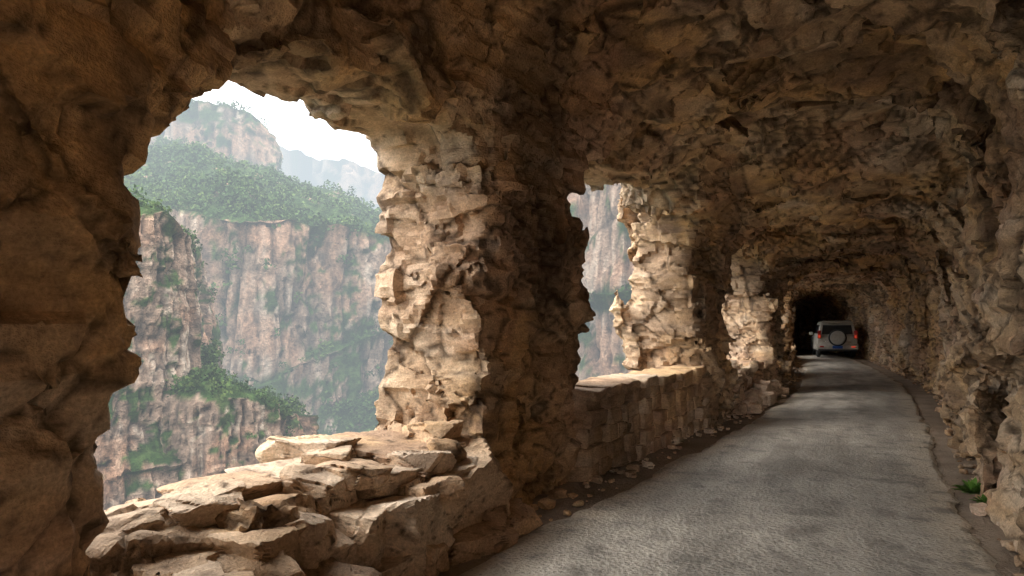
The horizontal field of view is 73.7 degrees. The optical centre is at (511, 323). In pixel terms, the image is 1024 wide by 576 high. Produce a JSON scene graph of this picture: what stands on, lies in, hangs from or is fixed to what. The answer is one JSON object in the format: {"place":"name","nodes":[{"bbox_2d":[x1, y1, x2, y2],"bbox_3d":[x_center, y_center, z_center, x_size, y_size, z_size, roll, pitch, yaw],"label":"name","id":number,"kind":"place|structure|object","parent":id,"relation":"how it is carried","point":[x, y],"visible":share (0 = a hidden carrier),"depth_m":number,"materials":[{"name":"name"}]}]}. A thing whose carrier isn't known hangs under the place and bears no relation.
{"place":"outdoors","nodes":[
{"label":"outdoors","id":0,"kind":"place"},
{"bbox_2d":[94,202,223,509],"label":"cliff buttress","id":1,"kind":"structure","parent":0,"point":[165,310],"depth_m":87.89,"materials":[{"name":"brown stone"}]},
{"bbox_2d":[148,100,282,170],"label":"mesa","id":2,"kind":"structure","parent":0,"point":[238,135],"depth_m":370.75,"materials":[{"name":"grey stone"}]},
{"bbox_2d":[158,359,318,480],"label":"rock spur","id":3,"kind":"structure","parent":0,"point":[202,432],"depth_m":90.10,"materials":[{"name":"brown stone"}]},
{"bbox_2d":[192,80,379,172],"label":"sky","id":4,"kind":"structure","parent":0,"point":[291,122],"materials":[{"name":"white"}]},
{"bbox_2d":[279,146,384,210],"bbox_3d":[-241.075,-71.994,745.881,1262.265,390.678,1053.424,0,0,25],"label":"distant mesa","id":5,"kind":"structure","parent":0,"point":[364,181],"depth_m":930.46,"materials":[{"name":"grey stone"}]},
{"bbox_2d":[124,142,633,434],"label":"cliff","id":6,"kind":"structure","parent":0,"point":[338,305],"depth_m":198.33,"materials":[{"name":"brown stone"}]},
{"bbox_2d":[116,99,629,466],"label":"distant trees","id":7,"kind":"object","parent":6,"relation":"on","point":[238,183],"visible":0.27,"depth_m":202.28,"materials":[{"name":"green plant"}]},
{"bbox_2d":[459,349,1002,575],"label":"road","id":8,"kind":"structure","parent":0,"point":[829,467],"depth_m":6.11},
{"bbox_2d":[439,348,1023,575],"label":"dirt ground","id":9,"kind":"structure","parent":0,"point":[986,531],"depth_m":7.63,"materials":[{"name":"brown soil"}]},
{"bbox_2d":[102,419,542,575],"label":"rock ledge","id":10,"kind":"object","parent":9,"relation":"on","point":[434,513],"visible":0.87,"depth_m":4.41,"materials":[{"name":"beige stone"}]},
{"bbox_2d":[0,0,1023,575],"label":"rock tunnel","id":11,"kind":"object","parent":9,"relation":"on","point":[786,174],"visible":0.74,"depth_m":6.10,"materials":[{"name":"brown stone"}]},
{"bbox_2d":[566,364,713,481],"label":"stone parapet wall","id":12,"kind":"structure","parent":9,"relation":"on","point":[647,404],"depth_m":8.44,"materials":[{"name":"beige stone"}]},
{"bbox_2d":[473,359,1023,575],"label":"rubble","id":13,"kind":"object","parent":9,"relation":"on","point":[549,503],"visible":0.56,"depth_m":7.63,"materials":[{"name":"brown stone"}]},
{"bbox_2d":[730,360,788,414],"bbox_3d":[4.989,1.257,14.607,1.267,0.992,4.249,0,0,29],"label":"rock pile","id":14,"kind":"object","parent":9,"relation":"on","point":[760,393],"visible":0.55,"depth_m":13.99,"materials":[{"name":"brown stone"}]},
{"bbox_2d":[952,477,980,494],"bbox_3d":[4.477,1.584,6.638,0.324,0.152,0.317,0,0,-31],"label":"weed plant","id":15,"kind":"object","parent":9,"relation":"on","point":[971,487],"visible":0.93,"depth_m":6.63,"materials":[{"name":"green plant"}]},
{"bbox_2d":[969,494,986,503],"bbox_3d":[4.320,1.615,6.258,0.230,0.090,0.185,0,0,25],"label":"weed plant","id":16,"kind":"object","parent":9,"relation":"on","point":[983,498],"visible":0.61,"depth_m":6.27,"materials":[{"name":"green plant"}]},
{"bbox_2d":[811,334,856,349],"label":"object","id":17,"kind":"object","parent":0,"point":[823,339],"visible":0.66,"depth_m":32.70,"materials":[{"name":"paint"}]},
{"bbox_2d":[814,322,854,334],"bbox_3d":[15.995,0.250,33.897,1.659,0.660,2.871,0,0,20],"label":"cabin","id":18,"kind":"object","parent":17,"relation":"on","point":[821,324],"visible":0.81,"depth_m":32.71,"materials":[{"name":"metal"}]},
{"bbox_2d":[822,321,851,322],"bbox_3d":[15.562,-0.075,32.710,1.280,0.086,0.354,0,0,20],"label":"roof spoiler","id":19,"kind":"object","parent":18,"relation":"on","point":[837,321],"visible":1,"depth_m":32.55,"materials":[{"name":"white metal"}]},
{"bbox_2d":[822,325,852,333],"bbox_3d":[15.521,0.310,32.597,1.346,0.440,0.131,0,0,20],"label":"window","id":20,"kind":"structure","parent":18,"relation":"attached to","point":[828,329],"depth_m":32.61,"materials":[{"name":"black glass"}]},
{"bbox_2d":[817,349,856,351],"bbox_3d":[15.534,1.290,32.633,1.680,0.100,0.518,0,0,20],"label":"bumper","id":21,"kind":"object","parent":17,"relation":"attached to","point":[847,350],"visible":0.87,"depth_m":32.38,"materials":[{"name":"black plastic"}]},
{"bbox_2d":[816,344,858,349],"bbox_3d":[15.534,1.120,32.632,1.800,0.260,0.551,0,0,20],"label":"bumper","id":22,"kind":"object","parent":17,"relation":"attached to","point":[830,346],"visible":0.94,"depth_m":32.45,"materials":[{"name":"paint"}]},
{"bbox_2d":[833,346,842,348],"bbox_3d":[15.435,1.140,32.359,0.440,0.140,0.021,0,0,20],"label":"licence plate","id":23,"kind":"object","parent":22,"relation":"attached to","point":[837,347],"visible":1,"depth_m":32.34,"materials":[{"name":"blue metal"}]},
{"bbox_2d":[828,329,846,345],"bbox_3d":[15.438,0.690,32.369,0.800,0.800,0.110,0,0,20],"label":"spare tyre","id":24,"kind":"object","parent":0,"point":[831,332],"visible":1,"depth_m":32.34,"materials":[{"name":"black rubber"}]},
{"bbox_2d":[830,331,844,344],"bbox_3d":[15.438,0.690,32.369,0.660,0.660,0.200,0,0,20],"label":"spare wheel cover","id":25,"kind":"object","parent":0,"point":[837,337],"visible":1,"depth_m":32.28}
]}

